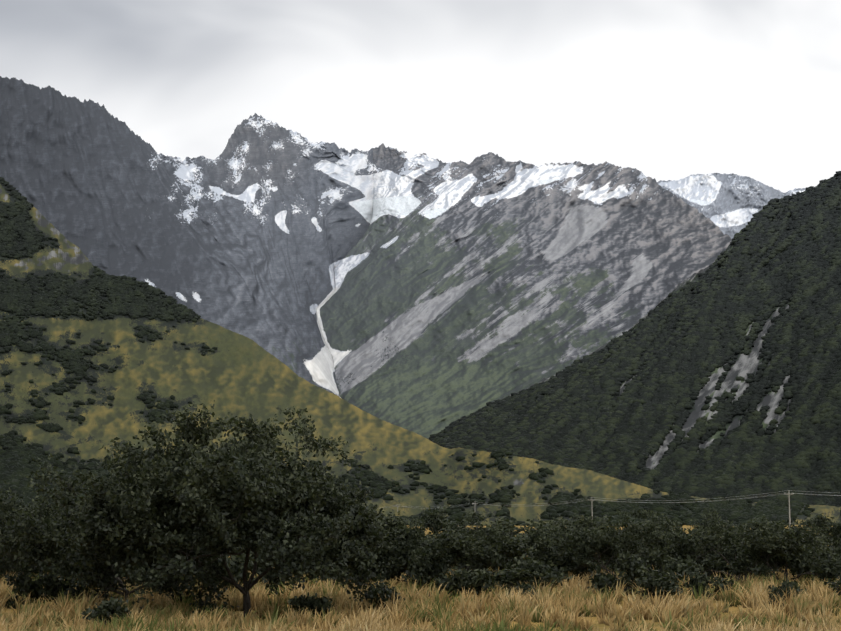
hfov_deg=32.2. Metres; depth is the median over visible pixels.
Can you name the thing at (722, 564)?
shrub row
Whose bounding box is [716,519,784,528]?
tree
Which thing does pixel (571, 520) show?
bush
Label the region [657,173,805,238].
mountain peak
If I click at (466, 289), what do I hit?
mountain cirque
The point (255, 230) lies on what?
mountain cirque
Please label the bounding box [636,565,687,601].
shrub
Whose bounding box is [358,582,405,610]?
shrub
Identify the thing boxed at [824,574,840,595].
shrub
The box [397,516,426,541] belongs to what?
tree
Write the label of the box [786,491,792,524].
power pole
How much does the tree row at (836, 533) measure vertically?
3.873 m
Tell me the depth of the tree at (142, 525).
42.01 m
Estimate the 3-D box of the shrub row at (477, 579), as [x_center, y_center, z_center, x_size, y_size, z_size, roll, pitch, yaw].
[1.507,9.749,53.019,2.526,1.401,1.711,0,-8,-1]
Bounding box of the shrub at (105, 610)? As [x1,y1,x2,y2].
[81,597,132,625]
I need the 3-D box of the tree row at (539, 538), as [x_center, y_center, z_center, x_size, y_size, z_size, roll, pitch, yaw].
[5.923,10.410,64.522,3.780,3.115,5.413,-6,-10,36]
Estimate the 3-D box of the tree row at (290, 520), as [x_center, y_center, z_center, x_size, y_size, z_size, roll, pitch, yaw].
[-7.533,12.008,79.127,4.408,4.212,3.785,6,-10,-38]
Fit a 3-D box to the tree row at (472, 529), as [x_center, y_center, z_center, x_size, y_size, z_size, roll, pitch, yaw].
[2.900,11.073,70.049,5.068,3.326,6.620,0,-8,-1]
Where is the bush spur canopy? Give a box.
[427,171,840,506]
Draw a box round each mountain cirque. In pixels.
[0,76,372,396]
[316,143,731,438]
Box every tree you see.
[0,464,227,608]
[26,400,393,616]
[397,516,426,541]
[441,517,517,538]
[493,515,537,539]
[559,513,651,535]
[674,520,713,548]
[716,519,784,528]
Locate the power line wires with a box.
[384,490,840,508]
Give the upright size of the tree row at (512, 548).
3.377 m
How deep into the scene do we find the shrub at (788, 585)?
46.98 m
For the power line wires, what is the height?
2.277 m
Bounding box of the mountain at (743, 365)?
[466,175,840,468]
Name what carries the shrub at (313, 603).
on the valley floor
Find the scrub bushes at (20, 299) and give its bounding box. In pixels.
[0,177,840,525]
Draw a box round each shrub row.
[1,563,57,580]
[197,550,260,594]
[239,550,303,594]
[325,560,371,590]
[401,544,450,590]
[429,564,495,600]
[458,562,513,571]
[489,563,573,592]
[503,553,568,590]
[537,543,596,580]
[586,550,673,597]
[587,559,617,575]
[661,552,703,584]
[698,553,754,579]
[750,562,767,578]
[784,551,827,583]
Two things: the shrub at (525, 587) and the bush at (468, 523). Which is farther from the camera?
the bush at (468, 523)
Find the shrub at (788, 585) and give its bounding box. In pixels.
[766,580,806,605]
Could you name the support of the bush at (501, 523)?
on the valley floor
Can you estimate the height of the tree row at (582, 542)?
3.708 m
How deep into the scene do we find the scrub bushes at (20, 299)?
1123.73 m
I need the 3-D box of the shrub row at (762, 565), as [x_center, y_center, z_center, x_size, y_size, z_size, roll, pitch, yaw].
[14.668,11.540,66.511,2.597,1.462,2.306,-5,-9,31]
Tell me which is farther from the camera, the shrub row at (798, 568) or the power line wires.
the power line wires
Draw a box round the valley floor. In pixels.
[2,525,840,630]
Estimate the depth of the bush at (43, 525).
46.29 m
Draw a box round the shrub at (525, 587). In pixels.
[508,582,537,599]
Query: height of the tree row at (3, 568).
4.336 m
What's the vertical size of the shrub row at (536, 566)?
1.696 m
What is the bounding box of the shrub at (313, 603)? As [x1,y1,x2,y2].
[288,592,333,617]
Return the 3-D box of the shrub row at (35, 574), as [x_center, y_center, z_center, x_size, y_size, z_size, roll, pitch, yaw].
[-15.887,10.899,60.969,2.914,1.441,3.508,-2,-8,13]
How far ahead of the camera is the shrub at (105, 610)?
38.23 m
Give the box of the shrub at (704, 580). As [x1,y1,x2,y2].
[680,569,736,599]
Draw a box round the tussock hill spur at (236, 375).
[0,181,840,524]
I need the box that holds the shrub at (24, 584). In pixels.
[3,570,47,608]

